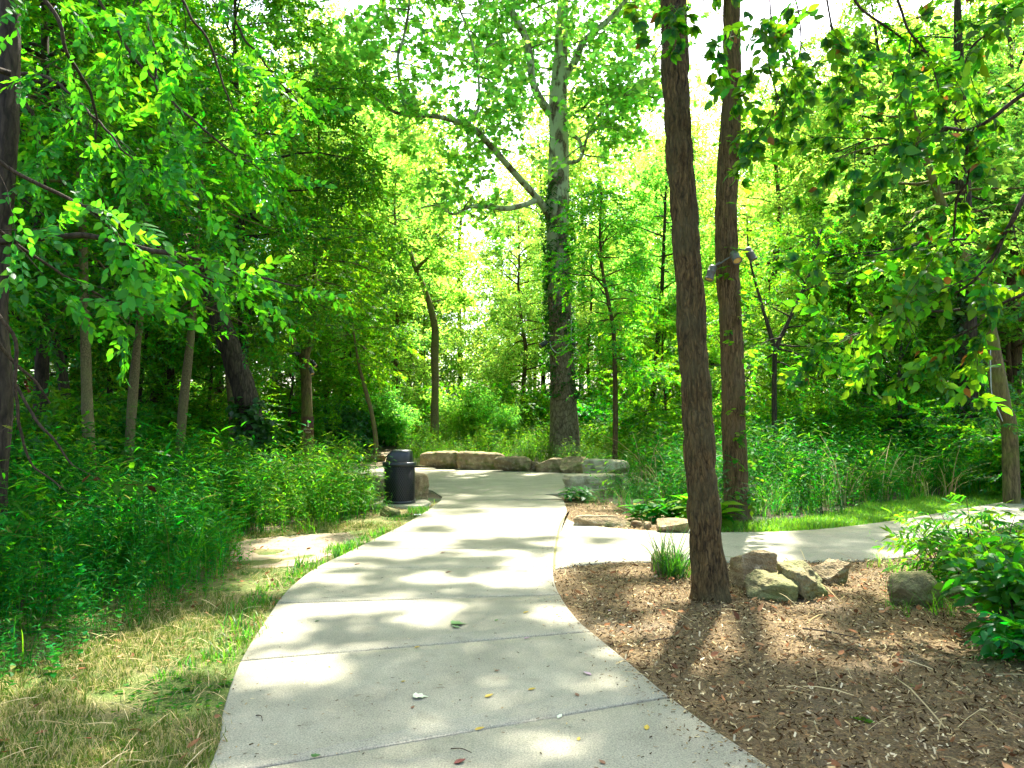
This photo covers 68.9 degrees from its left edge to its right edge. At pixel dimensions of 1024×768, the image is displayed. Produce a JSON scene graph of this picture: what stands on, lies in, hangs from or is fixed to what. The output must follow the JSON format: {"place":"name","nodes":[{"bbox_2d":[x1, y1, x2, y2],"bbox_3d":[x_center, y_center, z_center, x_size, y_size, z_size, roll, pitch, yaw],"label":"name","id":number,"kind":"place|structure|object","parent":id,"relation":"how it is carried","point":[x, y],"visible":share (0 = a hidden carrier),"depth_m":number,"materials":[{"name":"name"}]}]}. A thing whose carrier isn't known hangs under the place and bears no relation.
{"place":"outdoors","nodes":[
{"label":"outdoors","id":0,"kind":"place"},
{"bbox_2d":[209,466,769,767],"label":"path","id":1,"kind":"structure","parent":0,"point":[367,616],"depth_m":5.03,"materials":[{"name":"concrete"}]},
{"bbox_2d":[219,515,766,767],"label":"path debris","id":2,"kind":"object","parent":1,"relation":"on","point":[563,689],"visible":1,"depth_m":4.36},
{"bbox_2d":[1,439,983,618],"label":"ground","id":3,"kind":"structure","parent":0,"point":[432,496],"depth_m":16.31,"materials":[{"name":"soil"}]},
{"bbox_2d":[0,0,20,580],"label":"tree","id":4,"kind":"object","parent":3,"relation":"on","point":[10,56],"visible":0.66,"depth_m":8.07,"materials":[{"name":"brown plant"}]},
{"bbox_2d":[12,355,156,471],"bbox_3d":[-10.482,1.353,16.858,4.568,4.174,4.917,1,-3,-19],"label":"shrub","id":5,"kind":"object","parent":3,"relation":"on","point":[65,405],"visible":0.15,"depth_m":16.93,"materials":[{"name":"green plant"}]},
{"bbox_2d":[10,192,164,443],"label":"tree","id":6,"kind":"object","parent":3,"relation":"on","point":[102,349],"visible":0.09,"depth_m":20.70,"materials":[{"name":"green plant"}]},
{"bbox_2d":[8,375,169,523],"bbox_3d":[-8.811,1.311,13.036,4.153,3.795,4.470,-2,-4,33],"label":"shrub","id":7,"kind":"object","parent":3,"relation":"on","point":[44,423],"visible":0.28,"depth_m":13.28,"materials":[{"name":"green plant"}]},
{"bbox_2d":[11,18,193,430],"bbox_3d":[-11.838,-3.332,18.095,7.114,11.863,8.068,0,-3,0],"label":"tree","id":8,"kind":"object","parent":3,"relation":"on","point":[63,376],"visible":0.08,"depth_m":18.09,"materials":[{"name":"green plant"}]},
{"bbox_2d":[20,186,214,409],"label":"tree","id":9,"kind":"object","parent":3,"relation":"on","point":[117,372],"visible":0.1,"depth_m":22.96,"materials":[{"name":"green plant"}]},
{"bbox_2d":[8,0,229,359],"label":"tree","id":10,"kind":"object","parent":3,"relation":"on","point":[53,203],"visible":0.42,"depth_m":12.80,"materials":[{"name":"green plant"}]},
{"bbox_2d":[10,0,250,490],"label":"tree","id":11,"kind":"object","parent":3,"relation":"on","point":[85,359],"visible":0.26,"depth_m":13.99,"materials":[{"name":"green plant"}]},
{"bbox_2d":[54,365,206,471],"bbox_3d":[-10.791,1.524,19.843,4.568,4.174,4.917,0,-3,-5],"label":"shrub","id":12,"kind":"object","parent":3,"relation":"on","point":[143,407],"visible":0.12,"depth_m":19.93,"materials":[{"name":"green plant"}]},
{"bbox_2d":[8,0,289,458],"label":"tree","id":13,"kind":"object","parent":3,"relation":"on","point":[43,358],"visible":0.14,"depth_m":15.62,"materials":[{"name":"green plant"}]},
{"bbox_2d":[20,6,282,494],"bbox_3d":[-8.009,-2.720,15.750,5.659,10.593,6.802,0,-3,0],"label":"tree","id":14,"kind":"object","parent":3,"relation":"on","point":[133,388],"visible":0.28,"depth_m":15.93,"materials":[{"name":"green plant"}]},
{"bbox_2d":[0,382,311,668],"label":"tall weeds","id":15,"kind":"object","parent":3,"relation":"on","point":[166,466],"visible":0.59,"depth_m":8.78,"materials":[{"name":"plant"}]},
{"bbox_2d":[49,228,262,442],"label":"tree","id":16,"kind":"object","parent":3,"relation":"on","point":[156,387],"visible":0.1,"depth_m":23.91,"materials":[{"name":"green plant"}]},
{"bbox_2d":[18,0,309,487],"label":"tree","id":17,"kind":"object","parent":3,"relation":"on","point":[248,404],"visible":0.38,"depth_m":19.79,"materials":[{"name":"green plant"}]},
{"bbox_2d":[122,376,228,456],"bbox_3d":[-11.243,1.752,23.956,4.917,4.174,4.568,0,-3,1],"label":"shrub","id":18,"kind":"object","parent":3,"relation":"on","point":[193,416],"visible":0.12,"depth_m":24.29,"materials":[{"name":"green plant"}]},
{"bbox_2d":[0,0,356,500],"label":"tree","id":19,"kind":"object","parent":3,"relation":"on","point":[141,176],"visible":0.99,"depth_m":7.85,"materials":[{"name":"green plant"}]},
{"bbox_2d":[58,13,326,481],"bbox_3d":[-7.229,-3.027,17.631,6.194,11.448,5.709,2,-4,-33],"label":"tree","id":20,"kind":"object","parent":3,"relation":"on","point":[185,387],"visible":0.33,"depth_m":17.56,"materials":[{"name":"green plant"}]},
{"bbox_2d":[101,257,318,450],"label":"tree","id":21,"kind":"object","parent":3,"relation":"on","point":[225,401],"visible":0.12,"depth_m":27.06,"materials":[{"name":"green plant"}]},
{"bbox_2d":[116,66,318,417],"bbox_3d":[-13.278,-5.706,34.664,9.446,18.199,9.817,-2,-4,33],"label":"tree","id":22,"kind":"object","parent":3,"relation":"on","point":[221,381],"visible":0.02,"depth_m":33.59,"materials":[{"name":"green plant"}]},
{"bbox_2d":[0,503,436,767],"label":"grass verge","id":23,"kind":"object","parent":3,"relation":"on","point":[215,698],"depth_m":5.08,"materials":[{"name":"plant"}]},
{"bbox_2d":[0,456,258,694],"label":"front weeds","id":24,"kind":"object","parent":23,"relation":"on","point":[76,590],"visible":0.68,"depth_m":6.55,"materials":[{"name":"plant"}]},
{"bbox_2d":[0,535,365,767],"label":"clover","id":25,"kind":"object","parent":23,"relation":"on","point":[229,683],"visible":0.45,"depth_m":4.71,"materials":[{"name":"plant"}]},
{"bbox_2d":[0,501,432,767],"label":"verge straw","id":26,"kind":"object","parent":23,"relation":"on","point":[126,751],"visible":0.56,"depth_m":4.83,"materials":[{"name":"plant"}]},
{"bbox_2d":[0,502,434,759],"bbox_3d":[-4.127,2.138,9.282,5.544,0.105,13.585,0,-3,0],"label":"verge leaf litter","id":27,"kind":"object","parent":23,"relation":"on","point":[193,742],"visible":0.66,"depth_m":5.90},
{"bbox_2d":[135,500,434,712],"bbox_3d":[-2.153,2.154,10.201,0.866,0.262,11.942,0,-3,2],"label":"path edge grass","id":28,"kind":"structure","parent":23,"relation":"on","point":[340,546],"depth_m":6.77,"materials":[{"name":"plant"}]},
{"bbox_2d":[231,533,366,567],"bbox_3d":[-2.968,2.212,10.102,1.800,0.012,2.820,0,-3,0],"label":"dirt patch","id":29,"kind":"object","parent":23,"relation":"on","point":[300,544],"visible":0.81,"depth_m":10.26,"materials":[{"name":"soil"}]},
{"bbox_2d":[150,388,290,463],"bbox_3d":[-10.552,1.841,26.486,4.848,3.372,4.428,3,-4,-42],"label":"shrub","id":30,"kind":"object","parent":3,"relation":"on","point":[219,419],"visible":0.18,"depth_m":25.69,"materials":[{"name":"green plant"}]},
{"bbox_2d":[141,181,317,464],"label":"tree","id":31,"kind":"object","parent":3,"relation":"on","point":[252,367],"visible":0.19,"depth_m":24.01,"materials":[{"name":"green plant"}]},
{"bbox_2d":[56,0,426,456],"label":"tree","id":32,"kind":"object","parent":3,"relation":"on","point":[349,173],"visible":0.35,"depth_m":24.38,"materials":[{"name":"green plant"}]},
{"bbox_2d":[167,422,396,535],"bbox_3d":[-4.778,1.677,15.911,4.851,1.828,9.861,2,-4,-28],"label":"weed thicket","id":33,"kind":"object","parent":3,"relation":"on","point":[319,486],"visible":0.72,"depth_m":13.60,"materials":[{"name":"plant"}]},
{"bbox_2d":[216,83,381,420],"bbox_3d":[-11.652,-5.723,36.335,9.446,18.199,9.817,3,-4,-43],"label":"tree","id":34,"kind":"object","parent":3,"relation":"on","point":[321,390],"visible":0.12,"depth_m":35.24,"materials":[{"name":"green plant"}]},
{"bbox_2d":[226,292,372,461],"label":"tree","id":35,"kind":"object","parent":3,"relation":"on","point":[334,375],"visible":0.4,"depth_m":33.00,"materials":[{"name":"green plant"}]},
{"bbox_2d":[202,75,430,463],"bbox_3d":[-7.455,-4.076,28.410,8.739,14.784,7.568,0,-3,0],"label":"tree","id":36,"kind":"object","parent":3,"relation":"on","point":[306,397],"visible":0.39,"depth_m":27.92,"materials":[{"name":"green plant"}]},
{"bbox_2d":[261,207,424,442],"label":"tree","id":37,"kind":"object","parent":3,"relation":"on","point":[343,388],"visible":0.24,"depth_m":37.55,"materials":[{"name":"green plant"}]},
{"bbox_2d":[315,398,382,452],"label":"shrub","id":38,"kind":"object","parent":3,"relation":"on","point":[350,423],"visible":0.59,"depth_m":35.94,"materials":[{"name":"green plant"}]},
{"bbox_2d":[247,40,453,400],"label":"tree","id":39,"kind":"object","parent":3,"relation":"on","point":[423,338],"visible":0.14,"depth_m":42.21,"materials":[{"name":"green plant"}]},
{"bbox_2d":[284,451,423,465],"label":"bare soil bank","id":40,"kind":"structure","parent":3,"relation":"on","point":[377,463],"depth_m":32.59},
{"bbox_2d":[289,249,416,461],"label":"tree","id":41,"kind":"object","parent":40,"relation":"on","point":[357,363],"visible":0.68,"depth_m":32.96,"materials":[{"name":"green plant"}]},
{"bbox_2d":[361,380,422,445],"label":"shrub","id":42,"kind":"object","parent":3,"relation":"on","point":[389,432],"visible":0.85,"depth_m":37.40,"materials":[{"name":"green plant"}]},
{"bbox_2d":[370,500,430,509],"bbox_3d":[-2.276,2.525,15.531,1.170,0.120,1.300,0,-3,0],"label":"concrete pad","id":43,"kind":"object","parent":3,"relation":"on","point":[421,503],"visible":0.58,"depth_m":15.11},
{"bbox_2d":[382,449,416,503],"bbox_3d":[-2.341,1.915,15.536,0.704,1.100,0.704,0,-3,0],"label":"litter bin","id":44,"kind":"object","parent":43,"relation":"on","point":[399,481],"visible":0.97,"depth_m":15.28,"materials":[{"name":"metal"}]},
{"bbox_2d":[335,164,469,413],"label":"tree","id":45,"kind":"object","parent":3,"relation":"on","point":[455,341],"visible":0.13,"depth_m":47.66,"materials":[{"name":"green plant"}]},
{"bbox_2d":[328,149,482,448],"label":"tree","id":46,"kind":"object","parent":3,"relation":"on","point":[461,296],"visible":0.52,"depth_m":36.94,"materials":[{"name":"green plant"}]},
{"bbox_2d":[379,219,487,412],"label":"tree","id":47,"kind":"object","parent":3,"relation":"on","point":[448,371],"visible":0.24,"depth_m":57.38,"materials":[{"name":"green plant"}]},
{"bbox_2d":[419,450,457,468],"bbox_3d":[-2.756,2.957,28.873,1.617,0.766,0.745,0,-3,0],"label":"wall stone","id":48,"kind":"object","parent":3,"relation":"on","point":[444,459],"visible":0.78,"depth_m":28.58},
{"bbox_2d":[420,372,493,440],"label":"shrub","id":49,"kind":"object","parent":3,"relation":"on","point":[465,395],"visible":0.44,"depth_m":40.23,"materials":[{"name":"green plant"}]},
{"bbox_2d":[221,0,722,458],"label":"tree","id":50,"kind":"object","parent":3,"relation":"on","point":[619,96],"visible":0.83,"depth_m":31.25,"materials":[{"name":"green plant"}]},
{"bbox_2d":[456,451,503,469],"bbox_3d":[-1.171,2.938,28.385,1.874,0.794,0.764,0,-3,0],"label":"wall stone","id":51,"kind":"object","parent":3,"relation":"on","point":[474,460],"visible":0.69,"depth_m":28.04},
{"bbox_2d":[464,386,528,445],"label":"shrub","id":52,"kind":"object","parent":3,"relation":"on","point":[498,419],"visible":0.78,"depth_m":37.73,"materials":[{"name":"green plant"}]},
{"bbox_2d":[19,380,995,442],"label":"undergrowth","id":53,"kind":"object","parent":3,"relation":"on","point":[589,393],"visible":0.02,"depth_m":42.60,"materials":[{"name":"green plant"}]},
{"bbox_2d":[478,385,549,440],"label":"shrub","id":54,"kind":"object","parent":3,"relation":"on","point":[530,412],"visible":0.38,"depth_m":40.37,"materials":[{"name":"green plant"}]},
{"bbox_2d":[20,0,1023,417],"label":"woods","id":55,"kind":"object","parent":3,"relation":"on","point":[478,350],"depth_m":60.40,"materials":[{"name":"plant"}]},
{"bbox_2d":[460,198,593,419],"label":"tree","id":56,"kind":"object","parent":3,"relation":"on","point":[506,318],"visible":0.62,"depth_m":43.90,"materials":[{"name":"green plant"}]},
{"bbox_2d":[395,402,720,469],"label":"wall weeds","id":57,"kind":"object","parent":3,"relation":"on","point":[538,439],"depth_m":34.72,"materials":[{"name":"plant"}]},
{"bbox_2d":[538,382,623,445],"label":"shrub","id":58,"kind":"object","parent":3,"relation":"on","point":[589,411],"visible":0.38,"depth_m":38.21,"materials":[{"name":"green plant"}]},
{"bbox_2d":[532,219,647,408],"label":"tree","id":59,"kind":"object","parent":3,"relation":"on","point":[585,319],"visible":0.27,"depth_m":45.69,"materials":[{"name":"green plant"}]},
{"bbox_2d":[562,473,623,488],"bbox_3d":[2.155,2.611,19.877,1.607,0.433,0.790,1,-3,-16],"label":"bench stone","id":60,"kind":"object","parent":3,"relation":"on","point":[569,480],"visible":0.58,"depth_m":19.50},
{"bbox_2d":[527,177,680,459],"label":"tree","id":61,"kind":"object","parent":3,"relation":"on","point":[601,252],"visible":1,"depth_m":26.99,"materials":[{"name":"green plant"}]},
{"bbox_2d":[580,201,677,404],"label":"tree","id":62,"kind":"object","parent":3,"relation":"on","point":[628,315],"visible":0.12,"depth_m":50.03,"materials":[{"name":"green plant"}]},
{"bbox_2d":[596,389,679,453],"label":"shrub","id":63,"kind":"object","parent":3,"relation":"on","point":[624,419],"visible":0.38,"depth_m":35.65,"materials":[{"name":"green plant"}]},
{"bbox_2d":[611,399,683,455],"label":"shrub","id":64,"kind":"object","parent":3,"relation":"on","point":[648,429],"visible":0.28,"depth_m":32.66,"materials":[{"name":"green plant"}]},
{"bbox_2d":[586,151,719,408],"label":"tree","id":65,"kind":"object","parent":3,"relation":"on","point":[645,178],"visible":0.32,"depth_m":38.15,"materials":[{"name":"green plant"}]},
{"bbox_2d":[598,292,713,448],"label":"tree","id":66,"kind":"object","parent":3,"relation":"on","point":[661,327],"visible":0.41,"depth_m":36.15,"materials":[{"name":"green plant"}]},
{"bbox_2d":[562,496,754,531],"bbox_3d":[1.700,2.438,14.046,3.062,0.010,6.616,1,-4,-24],"label":"mulch nook","id":67,"kind":"object","parent":3,"relation":"on","point":[602,511],"visible":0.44,"depth_m":14.55,"materials":[{"name":"wood"}]},
{"bbox_2d":[573,515,631,526],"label":"rock","id":68,"kind":"object","parent":67,"relation":"on","point":[600,520],"visible":0.75,"depth_m":12.24,"materials":[{"name":"stone"}]},
{"bbox_2d":[632,212,721,414],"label":"tree","id":69,"kind":"object","parent":3,"relation":"on","point":[714,354],"visible":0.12,"depth_m":46.27,"materials":[{"name":"green plant"}]},
{"bbox_2d":[637,280,826,454],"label":"tree","id":70,"kind":"object","parent":3,"relation":"on","point":[713,376],"visible":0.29,"depth_m":27.57,"materials":[{"name":"green plant"}]},
{"bbox_2d":[710,0,770,522],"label":"tree","id":71,"kind":"object","parent":3,"relation":"on","point":[735,407],"visible":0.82,"depth_m":12.95,"materials":[{"name":"brown plant"}]},
{"bbox_2d":[714,397,817,461],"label":"shrub","id":72,"kind":"object","parent":3,"relation":"on","point":[762,422],"visible":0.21,"depth_m":26.40,"materials":[{"name":"green plant"}]},
{"bbox_2d":[665,68,877,421],"bbox_3d":[12.339,-6.118,36.087,10.308,19.109,9.918,2,-4,-26],"label":"tree","id":73,"kind":"object","parent":3,"relation":"on","point":[757,198],"visible":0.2,"depth_m":36.01,"materials":[{"name":"green plant"}]},
{"bbox_2d":[553,524,1023,767],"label":"mulch bed","id":74,"kind":"object","parent":3,"relation":"on","point":[772,762],"visible":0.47,"depth_m":5.06,"materials":[{"name":"wood"}]},
{"bbox_2d":[379,0,742,603],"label":"tree","id":75,"kind":"object","parent":74,"relation":"on","point":[709,575],"visible":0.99,"depth_m":7.11,"materials":[{"name":"brown plant"}]},
{"bbox_2d":[618,521,730,580],"bbox_3d":[1.692,1.802,8.168,1.758,0.695,1.517,0,-3,0],"label":"grass clump","id":76,"kind":"object","parent":74,"relation":"on","point":[677,566],"visible":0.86,"depth_m":8.14,"materials":[{"name":"green plant"}]},
{"bbox_2d":[729,550,776,588],"bbox_3d":[2.485,1.929,7.724,0.400,0.425,0.367,1,-3,-14],"label":"rock","id":77,"kind":"object","parent":74,"relation":"on","point":[742,566],"visible":0.66,"depth_m":7.61,"materials":[{"name":"stone"}]},
{"bbox_2d":[744,569,798,602],"bbox_3d":[2.495,1.968,7.176,0.519,0.330,0.374,-1,-3,20],"label":"rock","id":78,"kind":"object","parent":74,"relation":"on","point":[764,584],"visible":0.83,"depth_m":7.08,"materials":[{"name":"stone"}]},
{"bbox_2d":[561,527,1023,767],"bbox_3d":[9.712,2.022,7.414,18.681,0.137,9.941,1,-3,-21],"label":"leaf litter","id":79,"kind":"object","parent":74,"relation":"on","point":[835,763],"visible":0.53,"depth_m":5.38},
{"bbox_2d":[563,551,1023,766],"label":"dry straw","id":80,"kind":"object","parent":74,"relation":"on","point":[846,668],"visible":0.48,"depth_m":4.88,"materials":[{"name":"plant"}]},
{"bbox_2d":[776,559,828,599],"bbox_3d":[2.829,1.926,7.275,0.480,0.404,0.419,2,-4,-29],"label":"rock","id":81,"kind":"object","parent":74,"relation":"on","point":[804,576],"visible":0.73,"depth_m":7.12,"materials":[{"name":"stone"}]},
{"bbox_2d":[811,559,849,584],"bbox_3d":[3.347,2.018,7.919,0.344,0.317,0.343,1,-3,-17],"label":"rock","id":82,"kind":"object","parent":74,"relation":"on","point":[829,571],"visible":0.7,"depth_m":7.81,"materials":[{"name":"stone"}]},
{"bbox_2d":[887,570,943,606],"bbox_3d":[3.750,1.924,6.977,0.486,0.342,0.427,1,-3,-11],"label":"boulder","id":83,"kind":"object","parent":74,"relation":"on","point":[919,584],"visible":0.76,"depth_m":6.83,"materials":[{"name":"stone"}]},
{"bbox_2d":[871,492,1023,590],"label":"shrub","id":84,"kind":"object","parent":74,"relation":"on","point":[985,516],"visible":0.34,"depth_m":7.44,"materials":[{"name":"plant"}]},
{"bbox_2d":[931,519,1023,646],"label":"shrub","id":85,"kind":"object","parent":74,"relation":"on","point":[997,578],"visible":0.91,"depth_m":5.71,"materials":[{"name":"green plant"}]},
{"bbox_2d":[964,605,1023,661],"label":"shrub","id":86,"kind":"object","parent":74,"relation":"on","point":[1004,638],"visible":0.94,"depth_m":5.25,"materials":[{"name":"green plant"}]},
{"bbox_2d":[590,431,986,517],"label":"dry stems","id":87,"kind":"object","parent":3,"relation":"on","point":[895,462],"visible":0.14,"depth_m":16.86,"materials":[{"name":"plant"}]},
{"bbox_2d":[569,412,1022,520],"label":"weed meadow","id":88,"kind":"structure","parent":3,"relation":"on","point":[813,470],"depth_m":17.42,"materials":[{"name":"plant"}]},
{"bbox_2d":[717,73,878,417],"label":"tree","id":89,"kind":"object","parent":3,"relation":"on","point":[768,166],"visible":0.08,"depth_m":45.08,"materials":[{"name":"green plant"}]},
{"bbox_2d":[708,210,899,472],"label":"tree","id":90,"kind":"object","parent":3,"relation":"on","point":[776,349],"visible":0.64,"depth_m":22.04,"materials":[{"name":"green plant"}]},
{"bbox_2d":[701,0,1023,415],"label":"tree","id":91,"kind":"object","parent":3,"relation":"on","point":[942,261],"visible":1,"depth_m":6.53,"materials":[{"name":"green plant"}]},
{"bbox_2d":[759,184,980,434],"bbox_3d":[13.736,-2.382,30.314,7.770,11.881,8.680,3,-4,-42],"label":"tree","id":92,"kind":"object","parent":3,"relation":"on","point":[850,296],"visible":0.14,"depth_m":28.98,"materials":[{"name":"green plant"}]},
{"bbox_2d":[752,499,993,531],"bbox_3d":[12.335,2.675,18.156,23.078,0.018,3.101,2,-4,-32],"label":"lawn strip","id":93,"kind":"object","parent":3,"relation":"on","point":[890,520],"visible":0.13,"depth_m":13.78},
{"bbox_2d":[721,487,1023,531],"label":"lawn grass","id":94,"kind":"structure","parent":93,"relation":"on","point":[928,505],"depth_m":13.75,"materials":[{"name":"plant"}]},
{"bbox_2d":[813,377,955,468],"bbox_3d":[13.758,1.809,27.069,5.606,5.123,6.034,-1,-4,21],"label":"shrub","id":95,"kind":"object","parent":3,"relation":"on","point":[836,408],"visible":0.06,"depth_m":26.66,"materials":[{"name":"green plant"}]},
{"bbox_2d":[751,0,1023,410],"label":"tree","id":96,"kind":"object","parent":3,"relation":"on","point":[805,133],"visible":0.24,"depth_m":29.21,"materials":[{"name":"green plant"}]},
{"bbox_2d":[756,0,1023,401],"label":"tree","id":97,"kind":"object","parent":3,"relation":"on","point":[865,125],"visible":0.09,"depth_m":29.26,"materials":[{"name":"green plant"}]},
{"bbox_2d":[790,26,1023,503],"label":"tree","id":98,"kind":"object","parent":3,"relation":"on","point":[1011,486],"visible":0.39,"depth_m":15.89,"materials":[{"name":"green plant"}]},
{"bbox_2d":[806,274,1013,473],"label":"tree","id":99,"kind":"object","parent":3,"relation":"on","point":[887,292],"visible":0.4,"depth_m":25.02,"materials":[{"name":"green plant"}]},
{"bbox_2d":[834,0,1023,481],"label":"tree","id":100,"kind":"object","parent":3,"relation":"on","point":[964,323],"visible":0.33,"depth_m":22.21,"materials":[{"name":"green plant"}]},
{"bbox_2d":[859,365,1023,476],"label":"shrub","id":101,"kind":"object","parent":3,"relation":"on","point":[912,412],"visible":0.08,"depth_m":24.55,"materials":[{"name":"green plant"}]},
{"bbox_2d":[863,0,1023,419],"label":"tree","id":102,"kind":"object","parent":3,"relation":"on","point":[1016,356],"visible":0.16,"depth_m":26.30,"materials":[{"name":"green plant"}]},
{"bbox_2d":[868,384,1023,481],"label":"shrub","id":103,"kind":"object","parent":3,"relation":"on","point":[992,415],"visible":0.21,"depth_m":21.05,"materials":[{"name":"green plant"}]},
{"bbox_2d":[903,384,1023,498],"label":"shrub","id":104,"kind":"object","parent":3,"relation":"on","point":[994,470],"visible":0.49,"depth_m":17.15,"materials":[{"name":"green plant"}]},
{"bbox_2d":[906,142,1023,411],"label":"tree","id":105,"kind":"object","parent":3,"relation":"on","point":[1008,361],"visible":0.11,"depth_m":26.35,"materials":[{"name":"green plant"}]},
{"bbox_2d":[25,0,1023,399],"label":"sky","id":106,"kind":"structure","parent":0,"point":[710,27],"materials":[{"name":"white"}]},
{"bbox_2d":[555,497,1023,569],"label":"side path","id":107,"kind":"structure","parent":0,"point":[577,545],"depth_m":10.55,"materials":[{"name":"concrete"}]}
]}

